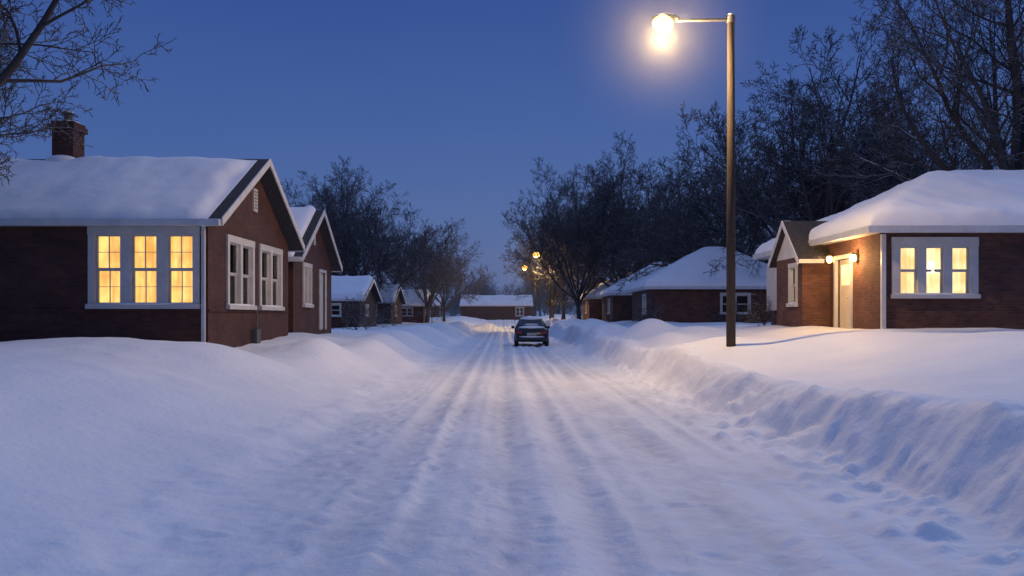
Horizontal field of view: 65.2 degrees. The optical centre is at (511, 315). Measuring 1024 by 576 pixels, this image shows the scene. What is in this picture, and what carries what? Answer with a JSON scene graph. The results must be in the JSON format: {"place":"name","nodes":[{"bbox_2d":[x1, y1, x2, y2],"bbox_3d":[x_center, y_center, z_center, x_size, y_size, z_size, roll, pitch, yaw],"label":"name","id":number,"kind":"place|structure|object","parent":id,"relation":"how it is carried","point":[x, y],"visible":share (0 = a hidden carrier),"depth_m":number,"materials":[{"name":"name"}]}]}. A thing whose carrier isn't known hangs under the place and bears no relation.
{"place":"outdoors","nodes":[
{"label":"outdoors","id":0,"kind":"place"},
{"bbox_2d":[0,156,256,218],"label":"roof snow","id":1,"kind":"structure","parent":0,"point":[104,187],"depth_m":18.91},
{"bbox_2d":[48,121,87,157],"bbox_3d":[-11.700,-4.340,21.100,0.680,1.480,0.680,0,0,0],"label":"chimney","id":2,"kind":"object","parent":1,"relation":"on","point":[60,146],"visible":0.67,"depth_m":20.82,"materials":[{"name":"red brick"}]},
{"bbox_2d":[61,112,75,120],"bbox_3d":[-11.700,-5.230,21.100,0.380,0.300,0.380,0,0,0],"label":"chimney pot","id":3,"kind":"object","parent":2,"relation":"on","point":[71,114],"visible":0.4,"depth_m":21.03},
{"bbox_2d":[92,302,193,304],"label":"window sill snow","id":4,"kind":"structure","parent":0,"point":[142,303],"depth_m":17.80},
{"bbox_2d":[229,304,254,305],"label":"window sill snow","id":5,"kind":"structure","parent":0,"point":[242,304],"depth_m":19.95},
{"bbox_2d":[394,288,405,303],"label":"roof","id":6,"kind":"structure","parent":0,"point":[403,301],"depth_m":75.77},
{"bbox_2d":[0,314,1023,575],"bbox_3d":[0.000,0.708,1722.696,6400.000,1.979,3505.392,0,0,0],"label":"snowy ground","id":7,"kind":"structure","parent":0,"point":[478,446],"depth_m":8.27,"materials":[{"name":"snow"}]},
{"bbox_2d":[0,0,27,77],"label":"bare tree","id":8,"kind":"object","parent":7,"relation":"on","point":[5,19],"visible":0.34,"depth_m":19.22,"materials":[{"name":"brown plant"}]},
{"bbox_2d":[0,0,175,185],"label":"bare tree","id":9,"kind":"object","parent":7,"relation":"on","point":[13,65],"visible":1,"depth_m":13.77,"materials":[{"name":"brown plant"}]},
{"bbox_2d":[0,179,287,347],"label":"walls","id":10,"kind":"structure","parent":7,"relation":"on","point":[43,267],"depth_m":17.90,"materials":[{"name":"red brick"}]},
{"bbox_2d":[0,226,207,226],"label":"soffit","id":11,"kind":"structure","parent":10,"relation":"attached to","point":[48,226],"depth_m":17.87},
{"bbox_2d":[85,226,200,308],"bbox_3d":[-8.225,-1.080,17.910,2.550,1.840,0.220,0,0,0],"label":"window frame","id":12,"kind":"object","parent":10,"relation":"attached to","point":[127,235],"visible":0.94,"depth_m":17.86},
{"bbox_2d":[0,309,288,312],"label":"brick band","id":13,"kind":"object","parent":10,"relation":"attached to","point":[113,310],"visible":1,"depth_m":17.87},
{"bbox_2d":[99,237,192,301],"bbox_3d":[-8.225,-1.045,18.090,2.290,1.590,0.036,0,0,0],"label":"window glass","id":14,"kind":"object","parent":10,"relation":"attached to","point":[150,263],"depth_m":18.09,"materials":[{"name":"beige"}]},
{"bbox_2d":[29,159,303,250],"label":"roof","id":15,"kind":"structure","parent":10,"relation":"on","point":[269,183],"depth_m":21.82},
{"bbox_2d":[45,110,80,160],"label":"chimney snow","id":16,"kind":"structure","parent":15,"relation":"on","point":[58,157],"depth_m":20.60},
{"bbox_2d":[0,219,303,251],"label":"gutters","id":17,"kind":"object","parent":15,"relation":"attached to","point":[110,222],"visible":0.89,"depth_m":17.47,"materials":[{"name":"white paint"}]},
{"bbox_2d":[221,159,304,251],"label":"rake boards","id":18,"kind":"object","parent":15,"relation":"attached to","point":[243,194],"visible":1,"depth_m":20.41,"materials":[{"name":"white paint"}]},
{"bbox_2d":[200,218,205,341],"bbox_3d":[-6.846,-0.478,17.711,0.093,3.357,0.360,0,0,-15],"label":"downspout","id":19,"kind":"object","parent":10,"relation":"attached to","point":[203,283],"visible":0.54,"depth_m":17.80,"materials":[{"name":"white paint"}]},
{"bbox_2d":[226,234,256,309],"bbox_3d":[-6.810,-1.055,20.025,0.220,1.790,2.050,0,0,0],"label":"window frame","id":20,"kind":"object","parent":10,"relation":"attached to","point":[239,243],"visible":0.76,"depth_m":19.95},
{"bbox_2d":[230,244,248,303],"bbox_3d":[-6.877,-1.025,20.025,0.034,1.468,1.668,0,0,0],"label":"window glass","id":21,"kind":"object","parent":20,"relation":"in","point":[233,266],"visible":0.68,"depth_m":19.88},
{"bbox_2d":[252,188,257,211],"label":"attic vent frame","id":22,"kind":"object","parent":10,"relation":"attached to","point":[253,200],"visible":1,"depth_m":20.97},
{"bbox_2d":[252,310,260,343],"bbox_3d":[-6.729,0.350,21.050,0.137,1.000,0.300,0,0,0],"label":"meter box","id":23,"kind":"object","parent":10,"relation":"attached to","point":[256,335],"visible":0.88,"depth_m":20.93,"materials":[{"name":"metal"}]},
{"bbox_2d":[258,243,284,310],"bbox_3d":[-6.810,-1.055,22.525,0.220,1.790,2.150,0,0,0],"label":"window frame","id":24,"kind":"object","parent":10,"relation":"attached to","point":[270,251],"visible":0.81,"depth_m":22.45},
{"bbox_2d":[262,253,276,304],"bbox_3d":[-6.877,-1.025,22.525,0.034,1.468,1.768,0,0,0],"label":"window glass","id":25,"kind":"object","parent":24,"relation":"in","point":[264,265],"visible":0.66,"depth_m":22.37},
{"bbox_2d":[288,229,330,333],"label":"walls","id":26,"kind":"structure","parent":7,"relation":"on","point":[301,319],"depth_m":27.93,"materials":[{"name":"red brick"}]},
{"bbox_2d":[302,262,313,307],"bbox_3d":[-7.010,-1.045,27.300,0.220,1.510,1.200,0,0,0],"label":"window frame","id":27,"kind":"object","parent":26,"relation":"attached to","point":[307,282],"visible":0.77,"depth_m":27.25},
{"bbox_2d":[293,210,340,270],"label":"roof","id":28,"kind":"structure","parent":26,"relation":"attached to","point":[327,242],"depth_m":29.05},
{"bbox_2d":[288,205,315,256],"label":"roof snow","id":29,"kind":"structure","parent":28,"relation":"on","point":[302,216],"depth_m":27.54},
{"bbox_2d":[288,257,341,271],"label":"gutters","id":30,"kind":"object","parent":28,"relation":"attached to","point":[294,259],"visible":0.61,"depth_m":25.22,"materials":[{"name":"white paint"}]},
{"bbox_2d":[302,210,342,271],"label":"rake boards","id":31,"kind":"object","parent":28,"relation":"attached to","point":[314,234],"visible":1,"depth_m":27.93,"materials":[{"name":"white paint"}]},
{"bbox_2d":[319,269,326,329],"bbox_3d":[-7.035,-0.600,29.500,0.170,2.200,1.000,0,0,0],"label":"front door","id":32,"kind":"structure","parent":26,"relation":"attached to","point":[321,296],"depth_m":29.76,"materials":[{"name":"beige paint"}]},
{"bbox_2d":[290,189,375,275],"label":"bare tree","id":33,"kind":"object","parent":7,"relation":"on","point":[354,234],"visible":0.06,"depth_m":66.73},
{"bbox_2d":[281,155,410,275],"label":"bare tree","id":34,"kind":"object","parent":7,"relation":"on","point":[345,197],"visible":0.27,"depth_m":76.86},
{"bbox_2d":[332,296,371,329],"bbox_3d":[-8.218,-0.062,40.549,2.104,1.995,2.110,0,0,0],"label":"snowy shrub","id":35,"kind":"object","parent":7,"relation":"on","point":[345,321],"visible":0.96,"depth_m":40.54,"materials":[{"name":"brown plant"}]},
{"bbox_2d":[331,288,376,327],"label":"walls","id":36,"kind":"structure","parent":7,"relation":"on","point":[334,320],"depth_m":52.00,"materials":[{"name":"red brick"}]},
{"bbox_2d":[332,306,339,314],"bbox_3d":[-11.800,-0.380,52.190,1.320,0.700,0.036,0,0,0],"label":"window curtain","id":37,"kind":"object","parent":36,"relation":"attached to","point":[335,312],"depth_m":52.19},
{"bbox_2d":[331,303,341,316],"bbox_3d":[-11.800,-0.395,52.010,1.500,0.910,0.220,0,0,0],"label":"window frame","id":38,"kind":"object","parent":36,"relation":"attached to","point":[339,305],"visible":0.5,"depth_m":51.95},
{"bbox_2d":[331,275,372,298],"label":"roof snow","id":39,"kind":"structure","parent":36,"relation":"on","point":[343,287],"depth_m":53.24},
{"bbox_2d":[331,299,363,300],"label":"gutters","id":40,"kind":"object","parent":39,"relation":"attached to","point":[346,299],"visible":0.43,"depth_m":51.57,"materials":[{"name":"white paint"}]},
{"bbox_2d":[364,279,382,302],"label":"rake boards","id":41,"kind":"object","parent":39,"relation":"attached to","point":[373,281],"visible":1,"depth_m":55.36,"materials":[{"name":"white paint"}]},
{"bbox_2d":[364,283,381,302],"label":"roof","id":42,"kind":"structure","parent":36,"relation":"attached to","point":[375,292],"depth_m":57.17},
{"bbox_2d":[288,165,426,292],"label":"bare tree","id":43,"kind":"object","parent":7,"relation":"on","point":[344,220],"visible":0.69,"depth_m":65.66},
{"bbox_2d":[344,289,390,329],"bbox_3d":[-8.279,-0.246,46.085,2.660,2.627,3.770,0,0,0],"label":"snowy shrub","id":44,"kind":"object","parent":7,"relation":"on","point":[376,321],"visible":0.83,"depth_m":46.13,"materials":[{"name":"brown plant"}]},
{"bbox_2d":[377,293,401,323],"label":"walls","id":45,"kind":"structure","parent":7,"relation":"on","point":[380,305],"depth_m":70.37,"materials":[{"name":"red brick"}]},
{"bbox_2d":[378,284,399,301],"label":"roof snow","id":46,"kind":"structure","parent":45,"relation":"on","point":[386,295],"depth_m":70.87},
{"bbox_2d":[339,182,457,313],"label":"bare tree","id":47,"kind":"object","parent":7,"relation":"on","point":[418,252],"visible":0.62,"depth_m":71.82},
{"bbox_2d":[377,290,422,325],"bbox_3d":[-8.920,-0.481,62.367,4.356,3.196,4.656,0,0,0],"label":"snowy shrub","id":48,"kind":"object","parent":7,"relation":"on","point":[385,318],"visible":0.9,"depth_m":62.07,"materials":[{"name":"brown plant"}]},
{"bbox_2d":[402,306,429,322],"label":"walls","id":49,"kind":"structure","parent":7,"relation":"on","point":[417,318],"depth_m":92.00,"materials":[{"name":"red brick"}]},
{"bbox_2d":[402,309,411,314],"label":"window curtain","id":50,"kind":"object","parent":49,"relation":"attached to","point":[409,311],"depth_m":92.20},
{"bbox_2d":[402,289,428,304],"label":"roof snow","id":51,"kind":"structure","parent":49,"relation":"on","point":[411,296],"depth_m":93.14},
{"bbox_2d":[417,296,450,322],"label":"snowy shrub","id":52,"kind":"object","parent":7,"relation":"on","point":[429,312],"visible":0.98,"depth_m":82.00,"materials":[{"name":"brown plant"}]},
{"bbox_2d":[389,217,482,322],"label":"bare tree","id":53,"kind":"object","parent":7,"relation":"on","point":[431,279],"visible":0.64,"depth_m":91.63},
{"bbox_2d":[431,301,441,316],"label":"walls","id":54,"kind":"structure","parent":7,"relation":"on","point":[435,311],"depth_m":130.00,"materials":[{"name":"red brick"}]},
{"bbox_2d":[430,293,440,304],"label":"roof snow","id":55,"kind":"structure","parent":54,"relation":"on","point":[437,302],"depth_m":130.95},
{"bbox_2d":[410,234,494,320],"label":"bare tree","id":56,"kind":"object","parent":7,"relation":"on","point":[444,300],"visible":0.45,"depth_m":111.92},
{"bbox_2d":[384,258,581,315],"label":"distant trees","id":57,"kind":"object","parent":7,"relation":"on","point":[455,307],"visible":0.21,"depth_m":183.74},
{"bbox_2d":[461,306,530,319],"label":"walls","id":58,"kind":"structure","parent":7,"relation":"on","point":[495,312],"depth_m":134.00,"materials":[{"name":"red brick"}]},
{"bbox_2d":[459,295,532,304],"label":"roof snow","id":59,"kind":"structure","parent":58,"relation":"on","point":[498,300],"depth_m":135.23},
{"bbox_2d":[459,305,532,305],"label":"gutters","id":60,"kind":"object","parent":59,"relation":"attached to","point":[495,305],"visible":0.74,"depth_m":133.57,"materials":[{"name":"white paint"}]},
{"bbox_2d":[516,308,522,314],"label":"window curtain","id":61,"kind":"object","parent":58,"relation":"attached to","point":[517,311],"depth_m":134.19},
{"bbox_2d":[515,307,523,315],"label":"window frame","id":62,"kind":"object","parent":58,"relation":"attached to","point":[519,311],"visible":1,"depth_m":133.96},
{"bbox_2d":[511,316,549,345],"bbox_3d":[1.050,0.820,44.475,2.200,1.620,4.650,0,0,0],"label":"parked car","id":63,"kind":"object","parent":7,"relation":"on","point":[531,329],"visible":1,"depth_m":42.38,"materials":[{"name":"paint"}]},
{"bbox_2d":[534,252,550,318],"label":"street lamp","id":64,"kind":"object","parent":7,"relation":"on","point":[549,292],"visible":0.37,"depth_m":87.91,"materials":[{"name":"brown wood"}]},
{"bbox_2d":[499,205,590,317],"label":"bare tree","id":65,"kind":"object","parent":7,"relation":"on","point":[530,277],"visible":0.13,"depth_m":96.13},
{"bbox_2d":[505,186,606,319],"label":"bare tree","id":66,"kind":"object","parent":7,"relation":"on","point":[561,299],"visible":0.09,"depth_m":105.64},
{"bbox_2d":[506,150,661,319],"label":"bare tree","id":67,"kind":"object","parent":7,"relation":"on","point":[549,252],"visible":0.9,"depth_m":72.18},
{"bbox_2d":[582,299,601,319],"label":"walls","id":68,"kind":"structure","parent":7,"relation":"on","point":[594,308],"depth_m":82.00,"materials":[{"name":"brown brick"}]},
{"bbox_2d":[500,163,685,314],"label":"bare tree","id":69,"kind":"object","parent":7,"relation":"on","point":[569,202],"visible":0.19,"depth_m":84.17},
{"bbox_2d":[539,132,693,291],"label":"bare tree","id":70,"kind":"object","parent":7,"relation":"on","point":[621,274],"visible":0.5,"depth_m":75.35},
{"bbox_2d":[602,295,631,321],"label":"walls","id":71,"kind":"structure","parent":7,"relation":"on","point":[620,307],"depth_m":64.00,"materials":[{"name":"brown brick"}]},
{"bbox_2d":[553,154,708,318],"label":"bare tree","id":72,"kind":"object","parent":7,"relation":"on","point":[613,225],"visible":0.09,"depth_m":90.29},
{"bbox_2d":[630,295,664,321],"bbox_3d":[7.548,-0.266,43.907,1.914,1.751,2.144,0,0,0],"label":"snowy shrub","id":73,"kind":"object","parent":7,"relation":"on","point":[654,311],"visible":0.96,"depth_m":43.84,"materials":[{"name":"brown plant"}]},
{"bbox_2d":[625,161,755,266],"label":"bare tree","id":74,"kind":"object","parent":7,"relation":"on","point":[676,214],"visible":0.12,"depth_m":82.24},
{"bbox_2d":[652,13,735,346],"bbox_3d":[4.311,-3.040,19.000,2.002,8.300,0.400,0,0,0],"label":"street lamp","id":75,"kind":"object","parent":7,"relation":"on","point":[662,22],"visible":0.98,"depth_m":18.92,"materials":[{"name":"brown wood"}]},
{"bbox_2d":[632,289,770,322],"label":"walls","id":76,"kind":"structure","parent":7,"relation":"on","point":[687,305],"depth_m":48.00,"materials":[{"name":"brown brick"}]},
{"bbox_2d":[642,294,645,314],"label":"window frame","id":77,"kind":"object","parent":76,"relation":"attached to","point":[643,300],"visible":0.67,"depth_m":50.64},
{"bbox_2d":[719,293,750,314],"bbox_3d":[13.400,-0.745,48.010,1.900,1.310,0.220,0,0,0],"label":"window frame","id":78,"kind":"object","parent":76,"relation":"attached to","point":[748,295],"visible":0.56,"depth_m":47.95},
{"bbox_2d":[723,296,746,311],"bbox_3d":[13.400,-0.715,48.190,1.660,1.070,0.036,0,0,0],"label":"window pane","id":79,"kind":"structure","parent":76,"relation":"attached to","point":[741,299],"depth_m":48.19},
{"bbox_2d":[587,102,840,293],"bbox_3d":[14.916,-7.009,57.185,16.874,15.537,17.828,0,0,41],"label":"bare tree","id":80,"kind":"object","parent":7,"relation":"on","point":[676,242],"visible":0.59,"depth_m":55.73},
{"bbox_2d":[659,188,777,261],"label":"bare tree","id":81,"kind":"object","parent":7,"relation":"on","point":[718,230],"visible":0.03,"depth_m":89.42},
{"bbox_2d":[706,299,741,321],"bbox_3d":[12.594,-0.220,47.193,1.966,1.661,2.345,0,0,29],"label":"snowy shrub","id":82,"kind":"object","parent":7,"relation":"on","point":[721,317],"visible":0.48,"depth_m":46.98,"materials":[{"name":"brown plant"}]},
{"bbox_2d":[739,291,776,325],"bbox_3d":[8.744,-0.239,28.302,1.415,1.340,1.972,0,0,43],"label":"snowy shrub","id":83,"kind":"object","parent":7,"relation":"on","point":[751,319],"visible":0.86,"depth_m":28.14,"materials":[{"name":"brown plant"}]},
{"bbox_2d":[654,93,922,260],"bbox_3d":[22.432,-8.676,63.142,20.679,19.040,21.847,0,0,33],"label":"bare tree","id":84,"kind":"object","parent":7,"relation":"on","point":[710,170],"visible":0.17,"depth_m":61.80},
{"bbox_2d":[669,0,1011,276],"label":"bare tree","id":85,"kind":"object","parent":7,"relation":"on","point":[828,183],"visible":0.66,"depth_m":48.47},
{"bbox_2d":[775,123,923,220],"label":"bare tree","id":86,"kind":"object","parent":7,"relation":"on","point":[824,174],"visible":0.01,"depth_m":70.70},
{"bbox_2d":[738,39,1008,220],"bbox_3d":[23.887,-8.315,55.620,15.885,18.214,19.335,0,0,19],"label":"bare tree","id":87,"kind":"object","parent":7,"relation":"on","point":[821,209],"visible":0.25,"depth_m":50.65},
{"bbox_2d":[771,233,1023,328],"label":"walls","id":88,"kind":"structure","parent":7,"relation":"on","point":[999,303],"depth_m":21.00,"materials":[{"name":"brown brick"}]},
{"bbox_2d":[767,268,776,309],"bbox_3d":[9.428,-0.950,28.050,0.455,1.500,1.700,0,0,0],"label":"bay","id":89,"kind":"object","parent":88,"relation":"attached to","point":[772,283],"visible":0.29,"depth_m":28.25,"materials":[{"name":"beige paint"}]},
{"bbox_2d":[764,233,876,257],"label":"soffit","id":90,"kind":"structure","parent":88,"relation":"on","point":[868,234],"depth_m":22.81,"materials":[{"name":"beige paint"}]},
{"bbox_2d":[753,225,1023,259],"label":"gutters","id":91,"kind":"object","parent":90,"relation":"on","point":[923,229],"visible":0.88,"depth_m":20.46,"materials":[{"name":"white paint"}]},
{"bbox_2d":[833,253,852,328],"bbox_3d":[9.660,-0.590,23.300,0.100,2.380,1.240,0,0,0],"label":"door casing","id":92,"kind":"object","parent":88,"relation":"attached to","point":[835,287],"depth_m":23.82,"materials":[{"name":"beige paint"}]},
{"bbox_2d":[840,259,848,328],"bbox_3d":[9.768,-0.525,23.300,0.065,2.250,1.000,0,0,0],"label":"front door","id":93,"kind":"structure","parent":88,"relation":"attached to","point":[844,307],"depth_m":23.42,"materials":[{"name":"paint"}]},
{"bbox_2d":[841,264,848,285],"bbox_3d":[9.743,-1.200,23.300,0.007,0.600,0.700,0,0,0],"label":"door light","id":94,"kind":"object","parent":93,"relation":"attached to","point":[844,274],"visible":0.64,"depth_m":23.36,"materials":[{"name":"yellow"}]},
{"bbox_2d":[850,252,858,262],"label":"lantern frame","id":95,"kind":"object","parent":88,"relation":"attached to","point":[857,256],"visible":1,"depth_m":22.30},
{"bbox_2d":[850,255,855,261],"bbox_3d":[9.530,-1.620,22.350,0.170,0.240,0.170,0,0,0],"label":"lantern glass","id":96,"kind":"object","parent":95,"relation":"in","point":[852,258],"visible":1,"depth_m":22.29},
{"bbox_2d":[880,234,885,328],"bbox_3d":[9.720,-0.720,20.942,0.120,2.840,0.085,0,0,0],"label":"downspout","id":97,"kind":"object","parent":88,"relation":"attached to","point":[882,281],"visible":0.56,"depth_m":20.90,"materials":[{"name":"white paint"}]},
{"bbox_2d":[901,248,965,292],"bbox_3d":[11.090,-1.195,21.190,1.920,1.290,0.036,0,0,0],"label":"window curtain","id":98,"kind":"object","parent":88,"relation":"attached to","point":[933,279],"depth_m":21.19,"materials":[{"name":"beige"}]},
{"bbox_2d":[890,237,980,297],"bbox_3d":[11.090,-1.265,21.010,2.320,1.610,0.220,0,0,0],"label":"window frame","id":99,"kind":"object","parent":88,"relation":"attached to","point":[921,245],"visible":0.98,"depth_m":20.95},
{"bbox_2d":[808,0,1023,208],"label":"bare tree","id":100,"kind":"object","parent":7,"relation":"on","point":[996,145],"visible":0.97,"depth_m":32.39,"materials":[{"name":"brown plant"}]},
{"bbox_2d":[862,114,1010,190],"bbox_3d":[34.317,-7.098,59.050,16.573,15.612,13.616,0,0,15],"label":"bare tree","id":101,"kind":"object","parent":7,"relation":"on","point":[955,156],"visible":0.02,"depth_m":58.19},
{"bbox_2d":[0,0,1023,315],"label":"sky","id":102,"kind":"structure","parent":0,"point":[451,103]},
{"bbox_2d":[777,258,829,326],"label":"vestibule walls","id":103,"kind":"structure","parent":0,"point":[812,308],"depth_m":24.25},
{"bbox_2d":[777,236,793,260],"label":"vestibule gable","id":104,"kind":"structure","parent":103,"relation":"on","point":[785,252],"depth_m":25.74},
{"bbox_2d":[786,263,797,306],"bbox_3d":[8.810,-0.970,25.000,0.220,1.360,0.800,0,0,0],"label":"window frame","id":105,"kind":"object","parent":103,"relation":"attached to","point":[791,267],"visible":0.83,"depth_m":25.23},
{"bbox_2d":[793,269,794,301],"bbox_3d":[8.877,-0.960,25.000,0.034,1.078,0.498,0,0,0],"label":"window glass","id":106,"kind":"object","parent":105,"relation":"in","point":[794,282],"visible":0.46,"depth_m":25.19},
{"bbox_2d":[769,221,848,267],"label":"vestibule roof","id":107,"kind":"structure","parent":103,"relation":"on","point":[798,232],"depth_m":24.87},
{"bbox_2d":[767,221,823,269],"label":"vestibule trim","id":108,"kind":"structure","parent":107,"relation":"attached to","point":[782,225],"depth_m":24.75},
{"bbox_2d":[927,261,934,272],"bbox_3d":[11.080,-1.300,21.155,0.195,0.300,0.200,0,0,0],"label":"table lamp","id":109,"kind":"object","parent":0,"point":[931,265],"visible":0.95,"depth_m":21.09,"materials":[{"name":"beige"}]},
{"bbox_2d":[901,293,970,294],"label":"window sill snow","id":110,"kind":"structure","parent":0,"point":[936,293],"depth_m":20.90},
{"bbox_3d":[12.900,-1.648,52.000,9.900,0.034,8.900,0,0,0],"label":"soffit","id":111,"kind":"object","parent":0,"visible":0},
{"bbox_2d":[623,286,766,293],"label":"gutters","id":112,"kind":"object","parent":111,"relation":"on","point":[689,287],"visible":0.45,"depth_m":47.43,"materials":[{"name":"white paint"}]},
{"bbox_2d":[624,246,767,290],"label":"roof snow","id":113,"kind":"structure","parent":111,"relation":"on","point":[689,269],"depth_m":48.72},
{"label":"soffit","id":114,"kind":"object","parent":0,"visible":0},
{"bbox_2d":[595,293,631,297],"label":"gutters","id":115,"kind":"object","parent":114,"relation":"on","point":[602,295],"visible":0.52,"depth_m":63.43,"materials":[{"name":"white paint"}]},
{"bbox_2d":[596,262,669,295],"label":"roof snow","id":116,"kind":"structure","parent":114,"relation":"on","point":[614,287],"depth_m":65.56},
{"bbox_3d":[15.580,-3.310,25.400,12.680,2.180,9.640,0,0,0],"label":"roof","id":117,"kind":"object","parent":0,"visible":0},
{"bbox_2d":[755,169,1023,253],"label":"roof snow","id":118,"kind":"structure","parent":117,"relation":"on","point":[971,197],"depth_m":22.25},
{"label":"soffit","id":119,"kind":"object","parent":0,"visible":0},
{"bbox_2d":[580,272,631,297],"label":"roof snow","id":120,"kind":"structure","parent":119,"relation":"on","point":[600,287],"depth_m":82.57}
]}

